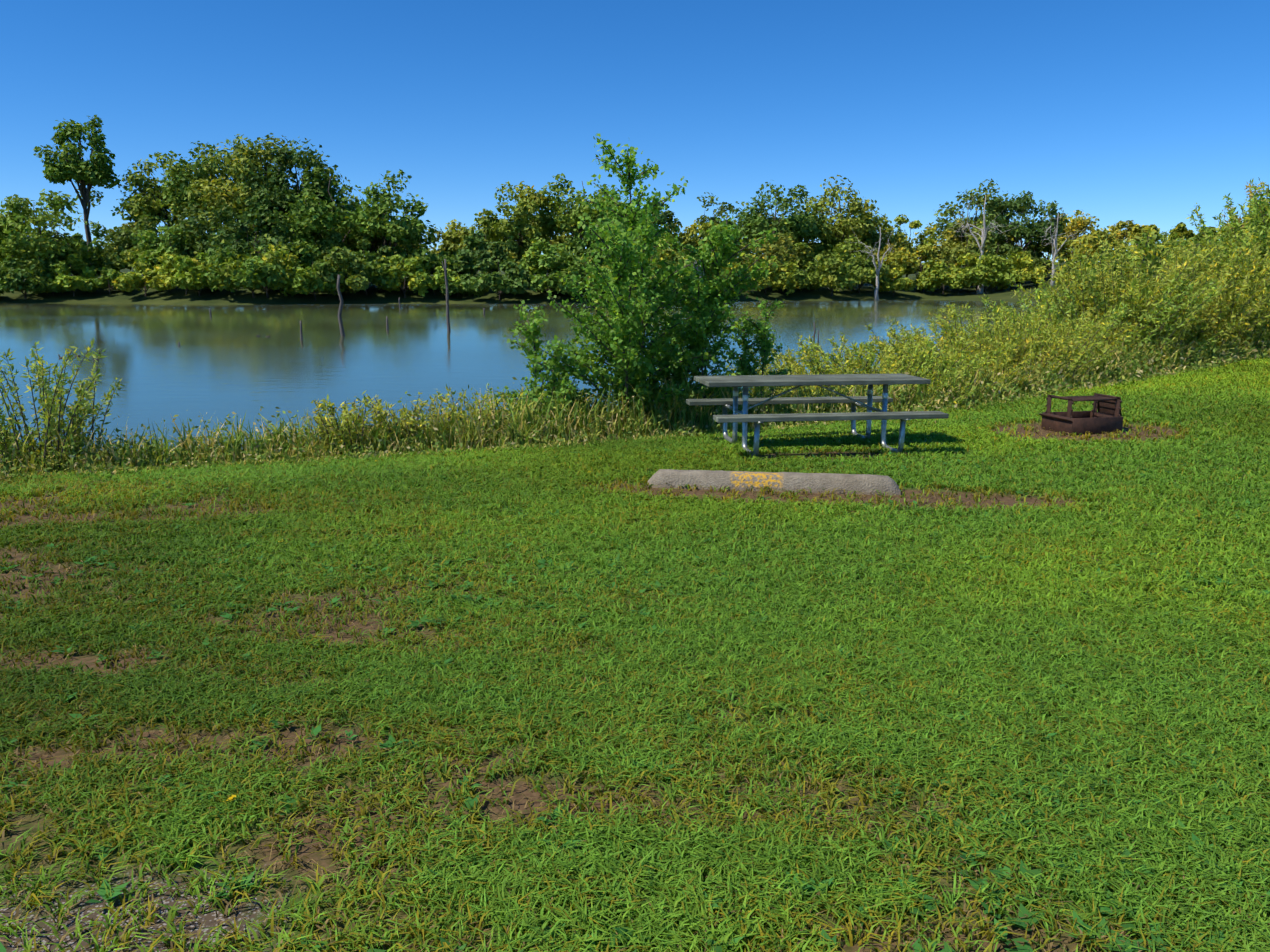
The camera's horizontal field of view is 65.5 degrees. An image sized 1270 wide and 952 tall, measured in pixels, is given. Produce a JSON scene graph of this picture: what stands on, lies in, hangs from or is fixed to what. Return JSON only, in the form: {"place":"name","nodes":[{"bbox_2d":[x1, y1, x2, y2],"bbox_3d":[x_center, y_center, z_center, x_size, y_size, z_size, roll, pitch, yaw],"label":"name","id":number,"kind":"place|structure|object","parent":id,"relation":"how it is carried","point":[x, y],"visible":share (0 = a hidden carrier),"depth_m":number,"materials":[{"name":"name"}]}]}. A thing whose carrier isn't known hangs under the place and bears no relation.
{"place":"outdoors","nodes":[
{"label":"outdoors","id":0,"kind":"place"},
{"bbox_2d":[0,300,1066,454],"bbox_3d":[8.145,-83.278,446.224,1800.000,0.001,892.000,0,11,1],"label":"lake water","id":1,"kind":"structure","parent":0,"point":[223,362],"depth_m":41.76,"materials":[{"name":"blue liquid"}]},
{"bbox_2d":[869,331,1077,386],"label":"bush","id":2,"kind":"object","parent":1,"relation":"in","point":[1026,342],"visible":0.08,"depth_m":15.89,"materials":[{"name":"green plant"}]},
{"bbox_2d":[930,304,1131,371],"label":"bush","id":3,"kind":"object","parent":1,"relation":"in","point":[1083,332],"visible":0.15,"depth_m":16.89,"materials":[{"name":"green plant"}]},
{"bbox_2d":[0,240,1269,951],"bbox_3d":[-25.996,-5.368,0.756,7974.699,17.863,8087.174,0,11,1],"label":"ground","id":4,"kind":"structure","parent":0,"point":[206,916],"depth_m":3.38,"materials":[{"name":"green plant"}]},
{"bbox_2d":[0,256,52,298],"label":"bush","id":5,"kind":"object","parent":4,"relation":"on","point":[12,279],"visible":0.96,"depth_m":150.16,"materials":[{"name":"green plant"}]},
{"bbox_2d":[0,399,89,465],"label":"bank weed","id":6,"kind":"object","parent":4,"relation":"on","point":[3,416],"visible":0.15,"depth_m":9.62,"materials":[{"name":"green plant"}]},
{"bbox_2d":[0,189,93,264],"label":"tree","id":7,"kind":"object","parent":4,"relation":"on","point":[14,224],"visible":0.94,"depth_m":153.96,"materials":[{"name":"green plant"}]},
{"bbox_2d":[0,338,124,471],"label":"bank shrub","id":8,"kind":"object","parent":4,"relation":"on","point":[58,392],"visible":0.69,"depth_m":9.40,"materials":[{"name":"green plant"}]},
{"bbox_2d":[43,253,98,295],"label":"bush","id":9,"kind":"object","parent":4,"relation":"on","point":[67,281],"visible":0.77,"depth_m":152.47,"materials":[{"name":"green plant"}]},
{"bbox_2d":[33,115,120,264],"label":"tree","id":10,"kind":"object","parent":4,"relation":"on","point":[96,170],"visible":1,"depth_m":165.77,"materials":[{"name":"green plant"}]},
{"bbox_2d":[80,267,126,294],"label":"bush","id":11,"kind":"object","parent":4,"relation":"on","point":[103,281],"visible":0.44,"depth_m":152.93,"materials":[{"name":"green plant"}]},
{"bbox_2d":[99,214,163,275],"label":"tree","id":12,"kind":"object","parent":4,"relation":"on","point":[120,258],"visible":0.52,"depth_m":158.55,"materials":[{"name":"green plant"}]},
{"bbox_2d":[113,260,170,296],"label":"bush","id":13,"kind":"object","parent":4,"relation":"on","point":[129,281],"visible":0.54,"depth_m":147.71,"materials":[{"name":"green plant"}]},
{"bbox_2d":[111,150,207,228],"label":"tree","id":14,"kind":"object","parent":4,"relation":"on","point":[147,199],"visible":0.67,"depth_m":168.75,"materials":[{"name":"green plant"}]},
{"bbox_2d":[129,223,202,270],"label":"tree","id":15,"kind":"object","parent":4,"relation":"on","point":[151,255],"visible":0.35,"depth_m":152.14,"materials":[{"name":"green plant"}]},
{"bbox_2d":[146,251,211,294],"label":"bush","id":16,"kind":"object","parent":4,"relation":"on","point":[161,280],"visible":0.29,"depth_m":144.94,"materials":[{"name":"green plant"}]},
{"bbox_2d":[171,252,219,295],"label":"bush","id":17,"kind":"object","parent":4,"relation":"on","point":[183,278],"visible":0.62,"depth_m":142.34,"materials":[{"name":"green plant"}]},
{"bbox_2d":[159,141,241,228],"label":"tree","id":18,"kind":"object","parent":4,"relation":"on","point":[182,197],"visible":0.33,"depth_m":166.56,"materials":[{"name":"green plant"}]},
{"bbox_2d":[165,204,257,262],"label":"tree","id":19,"kind":"object","parent":4,"relation":"on","point":[188,235],"visible":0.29,"depth_m":152.56,"materials":[{"name":"green plant"}]},
{"bbox_2d":[187,142,293,219],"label":"tree","id":20,"kind":"object","parent":4,"relation":"on","point":[213,197],"visible":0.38,"depth_m":161.01,"materials":[{"name":"green plant"}]},
{"bbox_2d":[196,245,291,297],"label":"bush","id":21,"kind":"object","parent":4,"relation":"on","point":[219,256],"visible":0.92,"depth_m":139.56,"materials":[{"name":"green plant"}]},
{"bbox_2d":[207,204,299,260],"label":"tree","id":22,"kind":"object","parent":4,"relation":"on","point":[273,236],"visible":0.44,"depth_m":147.64,"materials":[{"name":"green plant"}]},
{"bbox_2d":[216,242,300,297],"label":"tree","id":23,"kind":"object","parent":4,"relation":"on","point":[270,257],"visible":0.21,"depth_m":140.00,"materials":[{"name":"green plant"}]},
{"bbox_2d":[212,133,305,224],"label":"tree","id":24,"kind":"object","parent":4,"relation":"on","point":[267,155],"visible":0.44,"depth_m":162.07,"materials":[{"name":"green plant"}]},
{"bbox_2d":[260,238,322,269],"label":"tree","id":25,"kind":"object","parent":4,"relation":"on","point":[306,253],"visible":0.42,"depth_m":147.41,"materials":[{"name":"green plant"}]},
{"bbox_2d":[246,137,345,241],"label":"tree","id":26,"kind":"object","parent":4,"relation":"on","point":[279,178],"visible":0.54,"depth_m":159.13,"materials":[{"name":"green plant"}]},
{"bbox_2d":[277,259,348,300],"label":"bush","id":27,"kind":"object","parent":4,"relation":"on","point":[300,283],"visible":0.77,"depth_m":140.80,"materials":[{"name":"green plant"}]},
{"bbox_2d":[316,229,352,260],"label":"tree","id":28,"kind":"object","parent":4,"relation":"on","point":[325,245],"visible":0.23,"depth_m":152.56,"materials":[{"name":"green plant"}]},
{"bbox_2d":[278,157,396,244],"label":"tree","id":29,"kind":"object","parent":4,"relation":"on","point":[317,218],"visible":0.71,"depth_m":153.55,"materials":[{"name":"green plant"}]},
{"bbox_2d":[310,246,371,300],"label":"bush","id":30,"kind":"object","parent":4,"relation":"on","point":[357,281],"visible":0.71,"depth_m":143.23,"materials":[{"name":"green plant"}]},
{"bbox_2d":[311,394,405,455],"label":"bank weed","id":31,"kind":"object","parent":4,"relation":"on","point":[345,424],"visible":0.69,"depth_m":10.15,"materials":[{"name":"green plant"}]},
{"bbox_2d":[334,250,398,294],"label":"bush","id":32,"kind":"object","parent":4,"relation":"on","point":[376,277],"visible":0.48,"depth_m":146.18,"materials":[{"name":"green plant"}]},
{"bbox_2d":[356,238,405,290],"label":"tree","id":33,"kind":"object","parent":4,"relation":"on","point":[373,257],"visible":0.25,"depth_m":151.44,"materials":[{"name":"green plant"}]},
{"bbox_2d":[335,169,437,258],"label":"tree","id":34,"kind":"object","parent":4,"relation":"on","point":[404,229],"visible":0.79,"depth_m":155.47,"materials":[{"name":"green plant"}]},
{"bbox_2d":[333,391,466,440],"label":"bush","id":35,"kind":"object","parent":4,"relation":"on","point":[409,414],"visible":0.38,"depth_m":10.54,"materials":[{"name":"green plant"}]},
{"bbox_2d":[376,255,434,297],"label":"bush","id":36,"kind":"object","parent":4,"relation":"on","point":[419,278],"visible":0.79,"depth_m":148.40,"materials":[{"name":"green plant"}]},
{"bbox_2d":[390,234,456,276],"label":"tree","id":37,"kind":"object","parent":4,"relation":"on","point":[430,261],"visible":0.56,"depth_m":155.10,"materials":[{"name":"green plant"}]},
{"bbox_2d":[406,264,460,294],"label":"bush","id":38,"kind":"object","parent":4,"relation":"on","point":[438,277],"visible":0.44,"depth_m":150.15,"materials":[{"name":"green plant"}]},
{"bbox_2d":[425,219,471,253],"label":"tree","id":39,"kind":"object","parent":4,"relation":"on","point":[451,240],"visible":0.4,"depth_m":172.89,"materials":[{"name":"green plant"}]},
{"bbox_2d":[434,383,526,438],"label":"bank weed","id":40,"kind":"object","parent":4,"relation":"on","point":[476,401],"visible":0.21,"depth_m":11.10,"materials":[{"name":"green plant"}]},
{"bbox_2d":[453,230,521,274],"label":"tree","id":41,"kind":"object","parent":4,"relation":"on","point":[467,260],"visible":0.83,"depth_m":153.61,"materials":[{"name":"green plant"}]},
{"bbox_2d":[461,258,529,300],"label":"bush","id":42,"kind":"object","parent":4,"relation":"on","point":[514,282],"visible":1,"depth_m":145.70,"materials":[{"name":"green plant"}]},
{"bbox_2d":[473,181,559,259],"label":"tree","id":43,"kind":"object","parent":4,"relation":"on","point":[495,229],"visible":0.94,"depth_m":159.98,"materials":[{"name":"green plant"}]},
{"bbox_2d":[518,237,574,274],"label":"tree","id":44,"kind":"object","parent":4,"relation":"on","point":[530,263],"visible":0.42,"depth_m":151.41,"materials":[{"name":"green plant"}]},
{"bbox_2d":[490,299,606,428],"bbox_3d":[-0.991,-0.974,11.812,1.370,2.237,1.736,-4,12,-20],"label":"bush","id":45,"kind":"object","parent":4,"relation":"on","point":[556,379],"visible":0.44,"depth_m":11.64,"materials":[{"name":"green plant"}]},
{"bbox_2d":[526,253,577,295],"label":"bush","id":46,"kind":"object","parent":4,"relation":"on","point":[537,282],"visible":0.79,"depth_m":146.71,"materials":[{"name":"green plant"}]},
{"bbox_2d":[548,254,594,296],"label":"bush","id":47,"kind":"object","parent":4,"relation":"on","point":[573,261],"visible":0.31,"depth_m":148.46,"materials":[{"name":"green plant"}]},
{"bbox_2d":[528,173,627,247],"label":"tree","id":48,"kind":"object","parent":4,"relation":"on","point":[569,218],"visible":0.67,"depth_m":161.75,"materials":[{"name":"green plant"}]},
{"bbox_2d":[557,220,627,272],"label":"tree","id":49,"kind":"object","parent":4,"relation":"on","point":[578,247],"visible":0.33,"depth_m":158.28,"materials":[{"name":"green plant"}]},
{"bbox_2d":[0,322,1269,482],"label":"bank weeds","id":50,"kind":"object","parent":4,"relation":"on","point":[277,445],"visible":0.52,"depth_m":10.98,"materials":[{"name":"green plant"}]},
{"bbox_2d":[0,392,1269,951],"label":"lawn weeds","id":51,"kind":"object","parent":4,"relation":"on","point":[1024,914],"visible":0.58,"depth_m":3.07,"materials":[{"name":"green plant"}]},
{"bbox_2d":[537,133,778,431],"bbox_3d":[0.010,-2.050,11.923,2.593,3.901,3.085,8,14,36],"label":"bank sapling","id":52,"kind":"object","parent":4,"relation":"on","point":[620,343],"visible":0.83,"depth_m":11.67,"materials":[{"name":"green plant"}]},
{"bbox_2d":[666,222,721,252],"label":"tree","id":53,"kind":"object","parent":4,"relation":"on","point":[693,230],"visible":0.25,"depth_m":175.78,"materials":[{"name":"green plant"}]},
{"bbox_2d":[649,244,746,420],"bbox_3d":[0.761,-1.557,12.169,1.496,2.559,1.287,0,11,1],"label":"bank sapling","id":54,"kind":"object","parent":4,"relation":"on","point":[705,326],"visible":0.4,"depth_m":12.03,"materials":[{"name":"green plant"}]},
{"bbox_2d":[692,192,742,255],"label":"tree","id":55,"kind":"object","parent":4,"relation":"on","point":[701,221],"visible":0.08,"depth_m":180.97,"materials":[{"name":"green plant"}]},
{"bbox_2d":[723,297,793,397],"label":"bush","id":56,"kind":"object","parent":4,"relation":"on","point":[763,342],"visible":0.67,"depth_m":12.93,"materials":[{"name":"green plant"}]},
{"bbox_2d":[735,232,803,268],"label":"tree","id":57,"kind":"object","parent":4,"relation":"on","point":[770,249],"visible":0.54,"depth_m":178.05,"materials":[{"name":"green plant"}]},
{"bbox_2d":[740,258,800,294],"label":"bush","id":58,"kind":"object","parent":4,"relation":"on","point":[777,276],"visible":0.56,"depth_m":173.39,"materials":[{"name":"green plant"}]},
{"bbox_2d":[648,469,900,494],"bbox_3d":[1.097,0.042,7.927,2.000,0.147,0.250,2,11,8],"label":"wheel stop","id":59,"kind":"object","parent":4,"relation":"on","point":[867,484],"visible":0.85,"depth_m":7.83,"materials":[{"name":"concrete"}]},
{"bbox_2d":[726,180,828,241],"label":"tree","id":60,"kind":"object","parent":4,"relation":"on","point":[796,223],"visible":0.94,"depth_m":189.04,"materials":[{"name":"green plant"}]},
{"bbox_2d":[760,231,817,270],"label":"tree","id":61,"kind":"object","parent":4,"relation":"on","point":[806,259],"visible":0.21,"depth_m":181.02,"materials":[{"name":"green plant"}]},
{"bbox_2d":[686,373,948,456],"bbox_3d":[1.766,-0.643,10.023,2.255,0.708,1.592,-2,11,-8],"label":"picnic table","id":62,"kind":"object","parent":4,"relation":"on","point":[744,417],"visible":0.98,"depth_m":9.76,"materials":[{"name":"grey metal"}]},
{"bbox_2d":[721,341,917,410],"bbox_3d":[2.902,-0.955,14.832,2.925,2.115,3.127,8,13,35],"label":"bush","id":63,"kind":"object","parent":4,"relation":"on","point":[808,356],"visible":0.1,"depth_m":14.36,"materials":[{"name":"green plant"}]},
{"bbox_2d":[799,250,868,295],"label":"bush","id":64,"kind":"object","parent":4,"relation":"on","point":[840,275],"visible":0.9,"depth_m":176.08,"materials":[{"name":"green plant"}]},
{"bbox_2d":[751,332,925,394],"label":"bush","id":65,"kind":"object","parent":4,"relation":"on","point":[811,348],"visible":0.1,"depth_m":16.26,"materials":[{"name":"green plant"}]},
{"bbox_2d":[794,175,887,243],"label":"tree","id":66,"kind":"object","parent":4,"relation":"on","point":[862,223],"visible":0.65,"depth_m":196.54,"materials":[{"name":"green plant"}]},
{"bbox_2d":[818,235,878,288],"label":"tree","id":67,"kind":"object","parent":4,"relation":"on","point":[842,250],"visible":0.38,"depth_m":186.27,"materials":[{"name":"green plant"}]},
{"bbox_2d":[839,252,889,292],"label":"tree","id":68,"kind":"object","parent":4,"relation":"on","point":[858,261],"visible":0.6,"depth_m":183.25,"materials":[{"name":"green plant"}]},
{"bbox_2d":[829,215,907,284],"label":"tree","id":69,"kind":"object","parent":4,"relation":"on","point":[872,238],"visible":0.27,"depth_m":201.00,"materials":[{"name":"green plant"}]},
{"bbox_2d":[872,266,915,296],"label":"bush","id":70,"kind":"object","parent":4,"relation":"on","point":[897,281],"visible":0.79,"depth_m":185.12,"materials":[{"name":"green plant"}]},
{"bbox_2d":[871,244,920,272],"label":"tree","id":71,"kind":"object","parent":4,"relation":"on","point":[893,258],"visible":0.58,"depth_m":194.19,"materials":[{"name":"green plant"}]},
{"bbox_2d":[791,334,1009,408],"bbox_3d":[3.749,-1.237,14.726,3.280,1.714,2.800,5,12,24],"label":"bush","id":72,"kind":"object","parent":4,"relation":"on","point":[927,356],"visible":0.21,"depth_m":14.19,"materials":[{"name":"green plant"}]},
{"bbox_2d":[879,214,940,277],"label":"tree","id":73,"kind":"object","parent":4,"relation":"on","point":[930,231],"visible":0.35,"depth_m":205.81,"materials":[{"name":"green plant"}]},
{"bbox_2d":[913,258,968,293],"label":"bush","id":74,"kind":"object","parent":4,"relation":"on","point":[935,277],"visible":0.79,"depth_m":192.31,"materials":[{"name":"green plant"}]},
{"bbox_2d":[868,327,1041,394],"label":"bush","id":75,"kind":"object","parent":4,"relation":"on","point":[1000,360],"visible":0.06,"depth_m":15.46,"materials":[{"name":"green plant"}]},
{"bbox_2d":[864,320,1062,366],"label":"bush","id":76,"kind":"object","parent":4,"relation":"on","point":[897,338],"visible":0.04,"depth_m":18.23,"materials":[{"name":"green plant"}]},
{"bbox_2d":[932,227,1000,268],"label":"tree","id":77,"kind":"object","parent":4,"relation":"on","point":[947,254],"visible":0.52,"depth_m":197.88,"materials":[{"name":"green plant"}]},
{"bbox_2d":[937,220,995,266],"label":"tree","id":78,"kind":"object","parent":4,"relation":"on","point":[952,237],"visible":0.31,"depth_m":207.82,"materials":[{"name":"green plant"}]},
{"bbox_2d":[927,179,1016,242],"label":"tree","id":79,"kind":"object","parent":4,"relation":"on","point":[992,210],"visible":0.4,"depth_m":208.54,"materials":[{"name":"green plant"}]},
{"bbox_2d":[948,253,1003,290],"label":"bush","id":80,"kind":"object","parent":4,"relation":"on","point":[965,259],"visible":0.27,"depth_m":190.63,"materials":[{"name":"green plant"}]},
{"bbox_2d":[948,251,1022,292],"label":"tree","id":81,"kind":"object","parent":4,"relation":"on","point":[1004,277],"visible":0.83,"depth_m":186.97,"materials":[{"name":"green plant"}]},
{"bbox_2d":[949,188,1021,293],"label":"dead tree","id":82,"kind":"object","parent":4,"relation":"on","point":[983,236],"visible":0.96,"depth_m":188.95,"materials":[{"name":"grey wood"}]},
{"bbox_2d":[884,302,1128,381],"bbox_3d":[6.170,-1.944,16.995,3.963,2.087,3.678,0,11,1],"label":"bush","id":83,"kind":"object","parent":4,"relation":"on","point":[975,335],"visible":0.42,"depth_m":16.32,"materials":[{"name":"green plant"}]},
{"bbox_2d":[980,190,1068,282],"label":"tree","id":84,"kind":"object","parent":4,"relation":"on","point":[1026,229],"visible":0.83,"depth_m":199.04,"materials":[{"name":"green plant"}]},
{"bbox_2d":[1002,251,1049,285],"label":"tree","id":85,"kind":"object","parent":4,"relation":"on","point":[1022,260],"visible":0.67,"depth_m":187.59,"materials":[{"name":"green plant"}]},
{"bbox_2d":[973,312,1156,364],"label":"bush","id":86,"kind":"object","parent":4,"relation":"on","point":[1085,341],"visible":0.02,"depth_m":17.84,"materials":[{"name":"green plant"}]},
{"bbox_2d":[1058,210,1099,262],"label":"tree","id":87,"kind":"object","parent":4,"relation":"on","point":[1079,224],"visible":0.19,"depth_m":202.85,"materials":[{"name":"green plant"}]},
{"bbox_2d":[1039,393,1122,435],"bbox_3d":[4.905,-0.682,10.824,0.712,0.396,0.538,-2,11,-13],"label":"fire pit","id":88,"kind":"object","parent":4,"relation":"on","point":[1107,417],"visible":0.94,"depth_m":10.70,"materials":[{"name":"metal"}]},
{"bbox_2d":[1053,227,1112,264],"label":"tree","id":89,"kind":"object","parent":4,"relation":"on","point":[1063,252],"visible":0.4,"depth_m":189.32,"materials":[{"name":"green plant"}]},
{"bbox_2d":[957,277,1225,358],"bbox_3d":[8.664,-2.459,19.157,4.430,2.781,4.524,0,11,1],"label":"scrub","id":90,"kind":"object","parent":4,"relation":"on","point":[1053,308],"visible":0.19,"depth_m":18.38,"materials":[{"name":"green plant"}]},
{"bbox_2d":[979,285,1218,349],"bbox_3d":[9.564,-2.456,20.874,4.361,3.223,4.006,0,11,1],"label":"scrub","id":91,"kind":"object","parent":4,"relation":"on","point":[1212,339],"visible":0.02,"depth_m":20.17,"materials":[{"name":"green plant"}]},
{"bbox_2d":[1040,241,1226,353],"bbox_3d":[9.638,-3.002,19.577,3.277,3.149,3.583,0,11,1],"label":"scrub","id":92,"kind":"object","parent":4,"relation":"on","point":[1109,281],"visible":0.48,"depth_m":18.81,"materials":[{"name":"green plant"}]},
{"bbox_2d":[1011,265,1269,349],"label":"scrub","id":93,"kind":"object","parent":4,"relation":"on","point":[1228,326],"visible":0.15,"depth_m":19.88,"materials":[{"name":"green plant"}]},
{"bbox_2d":[1078,226,1207,345],"bbox_3d":[10.538,-3.252,20.746,2.625,3.867,1.653,5,12,24],"label":"bush","id":94,"kind":"object","parent":4,"relation":"on","point":[1147,242],"visible":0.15,"depth_m":20.54,"materials":[{"name":"green plant"}]},
{"bbox_2d":[1054,235,1269,346],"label":"scrub","id":95,"kind":"object","parent":4,"relation":"on","point":[1257,260],"visible":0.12,"depth_m":20.48,"materials":[{"name":"green plant"}]},
{"bbox_2d":[1095,225,1269,346],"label":"scrub","id":96,"kind":"object","parent":4,"relation":"on","point":[1260,279],"visible":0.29,"depth_m":20.94,"materials":[{"name":"green plant"}]},
{"bbox_2d":[1154,200,1269,332],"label":"scrub","id":97,"kind":"object","parent":4,"relation":"on","point":[1251,219],"visible":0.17,"depth_m":23.00,"materials":[{"name":"green plant"}]},
{"bbox_2d":[1198,179,1269,326],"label":"scrub","id":98,"kind":"object","parent":4,"relation":"on","point":[1254,207],"visible":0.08,"depth_m":23.91,"materials":[{"name":"green plant"}]},
{"bbox_2d":[1207,184,1269,293],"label":"bush","id":99,"kind":"object","parent":4,"relation":"on","point":[1265,204],"visible":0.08,"depth_m":24.13,"materials":[{"name":"green plant"}]},
{"bbox_2d":[0,0,1269,262],"label":"sky","id":100,"kind":"structure","parent":0,"point":[1145,112],"materials":[{"name":"blue"}]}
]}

